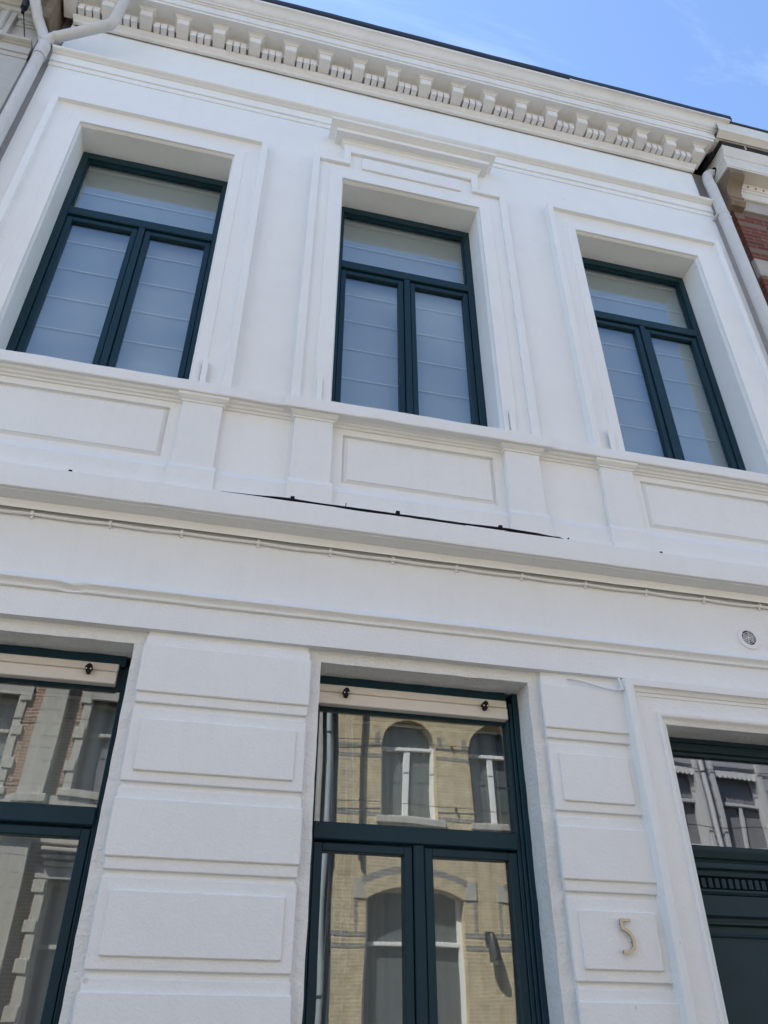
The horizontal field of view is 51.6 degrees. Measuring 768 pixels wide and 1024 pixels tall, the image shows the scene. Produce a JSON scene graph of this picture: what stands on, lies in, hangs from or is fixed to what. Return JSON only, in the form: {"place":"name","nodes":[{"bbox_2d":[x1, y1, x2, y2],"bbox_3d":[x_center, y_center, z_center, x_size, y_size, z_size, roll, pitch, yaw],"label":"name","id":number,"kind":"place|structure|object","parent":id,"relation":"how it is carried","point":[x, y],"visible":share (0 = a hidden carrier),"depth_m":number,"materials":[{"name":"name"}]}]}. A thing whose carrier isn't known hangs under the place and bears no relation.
{"place":"outdoors","nodes":[
{"label":"outdoors","id":0,"kind":"place"},
{"bbox_2d":[281,0,767,130],"label":"sky","id":1,"kind":"structure","parent":0,"point":[709,55],"materials":[{"name":"blue"}]},
{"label":"pavement","id":2,"kind":"structure","parent":0,"visible":0},
{"bbox_2d":[0,0,72,160],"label":"beige house","id":3,"kind":"structure","parent":2,"relation":"on","point":[17,47],"depth_m":6.25,"materials":[{"name":"paint"}]},
{"bbox_2d":[21,0,29,36],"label":"wire holder","id":4,"kind":"object","parent":3,"relation":"attached to","point":[25,4],"visible":0.97,"depth_m":6.29,"materials":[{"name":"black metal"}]},
{"bbox_2d":[0,0,767,1023],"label":"white house","id":5,"kind":"structure","parent":2,"relation":"on","point":[294,134],"depth_m":4.45,"materials":[{"name":"paint"}]},
{"bbox_2d":[0,689,117,1023],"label":"net curtain","id":6,"kind":"object","parent":5,"relation":"hanging from","point":[53,750],"visible":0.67,"depth_m":3.74,"materials":[{"name":"glass"}]},
{"bbox_2d":[0,653,118,686],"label":"screen box","id":7,"kind":"object","parent":5,"relation":"attached to","point":[56,670],"visible":1,"depth_m":3.79,"materials":[{"name":"beige metal"}]},
{"bbox_2d":[0,0,130,146],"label":"downpipe","id":8,"kind":"object","parent":5,"relation":"attached to","point":[42,48],"visible":1,"depth_m":6.25,"materials":[{"name":"white metal"}]},
{"bbox_2d":[0,644,131,1023],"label":"window","id":9,"kind":"structure","parent":5,"relation":"in","point":[17,819],"depth_m":3.44,"materials":[{"name":"teal paint"}]},
{"bbox_2d":[5,152,227,379],"bbox_3d":[-1.758,-1.654,5.469,1.129,2.462,0.069,8,-36,-11],"label":"window","id":10,"kind":"structure","parent":5,"relation":"in","point":[140,232],"depth_m":5.54,"materials":[{"name":"teal paint"}]},
{"bbox_2d":[25,165,220,377],"bbox_3d":[-1.777,-1.631,5.551,1.069,2.381,0.035,8,-36,-11],"label":"roman blind","id":11,"kind":"object","parent":5,"relation":"attached to","point":[72,317],"visible":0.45,"depth_m":5.54,"materials":[{"name":"fabric"}]},
{"bbox_2d":[313,712,353,1023],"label":"curtain","id":12,"kind":"object","parent":5,"relation":"hanging from","point":[334,799],"visible":0.64,"depth_m":3.79,"materials":[{"name":"beige fabric"}]},
{"bbox_2d":[0,509,767,610],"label":"white cable","id":13,"kind":"object","parent":5,"relation":"attached to","point":[330,551],"visible":1,"depth_m":4.31,"materials":[{"name":"white plastic"}]},
{"bbox_2d":[221,491,568,538],"bbox_3d":[0.102,0.016,4.386,1.984,0.045,0.022,8,-36,-11],"label":"black cable","id":14,"kind":"object","parent":5,"relation":"on","point":[396,513],"visible":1,"depth_m":4.37,"materials":[{"name":"rubber"}]},
{"bbox_2d":[340,218,470,423],"bbox_3d":[0.140,-1.365,5.924,1.068,2.381,0.035,8,-36,-11],"label":"roman blind","id":15,"kind":"object","parent":5,"relation":"attached to","point":[369,378],"visible":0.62,"depth_m":5.93,"materials":[{"name":"fabric"}]},
{"bbox_2d":[331,206,486,426],"bbox_3d":[0.159,-1.387,5.843,1.128,2.462,0.069,8,-36,-11],"label":"window","id":16,"kind":"structure","parent":5,"relation":"in","point":[406,284],"depth_m":5.96,"materials":[{"name":"teal paint"}]},
{"bbox_2d":[318,684,507,721],"bbox_3d":[0.157,0.989,4.132,1.024,0.106,0.077,8,-36,-11],"label":"screen box","id":17,"kind":"object","parent":5,"relation":"attached to","point":[340,696],"visible":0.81,"depth_m":4.12,"materials":[{"name":"beige metal"}]},
{"bbox_2d":[303,676,549,1023],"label":"window","id":18,"kind":"structure","parent":5,"relation":"in","point":[417,847],"depth_m":3.70,"materials":[{"name":"teal paint"}]},
{"bbox_2d":[341,720,517,1023],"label":"window glass","id":19,"kind":"object","parent":5,"relation":"hanging from","point":[416,776],"visible":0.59,"depth_m":3.94,"materials":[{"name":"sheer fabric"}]},
{"bbox_2d":[567,677,623,690],"bbox_3d":[1.119,0.902,4.204,0.305,0.074,0.028,6,-36,-8],"label":"short cable","id":20,"kind":"object","parent":5,"relation":"attached to","point":[621,688],"visible":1,"depth_m":4.19,"materials":[{"name":"white paint"}]},
{"bbox_2d":[619,918,635,953],"bbox_3d":[1.074,1.874,3.505,0.065,0.138,0.026,8,-36,-11],"label":"house number","id":21,"kind":"object","parent":5,"relation":"attached to","point":[629,933],"visible":1,"depth_m":3.50,"materials":[{"name":"brown metal"}]},
{"bbox_2d":[584,268,728,467],"bbox_3d":[2.066,-1.097,6.299,1.072,2.381,0.035,8,-36,-11],"label":"roman blind","id":22,"kind":"object","parent":5,"relation":"attached to","point":[699,439],"visible":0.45,"depth_m":6.32,"materials":[{"name":"fabric"}]},
{"bbox_2d":[582,257,746,470],"bbox_3d":[2.085,-1.120,6.217,1.132,2.462,0.069,8,-36,-11],"label":"window","id":23,"kind":"structure","parent":5,"relation":"in","point":[642,331],"depth_m":6.35,"materials":[{"name":"teal paint"}]},
{"bbox_2d":[669,737,767,1023],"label":"door","id":24,"kind":"structure","parent":5,"relation":"in","point":[733,881],"depth_m":3.88,"materials":[{"name":"green paint"}]},
{"bbox_2d":[702,169,767,340],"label":"downpipe","id":25,"kind":"object","parent":5,"relation":"attached to","point":[755,293],"visible":0.99,"depth_m":6.92,"materials":[{"name":"white metal"}]},
{"bbox_2d":[737,627,759,648],"bbox_3d":[2.126,0.735,4.628,0.140,0.140,0.011,8,-36,-11],"label":"air vent","id":26,"kind":"object","parent":5,"relation":"attached to","point":[748,638],"visible":1,"depth_m":4.62,"materials":[{"name":"white plastic"}]},
{"bbox_2d":[691,121,767,353],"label":"brick house","id":27,"kind":"structure","parent":2,"relation":"on","point":[736,159],"depth_m":7.61,"materials":[{"name":"red brick"}]}
]}

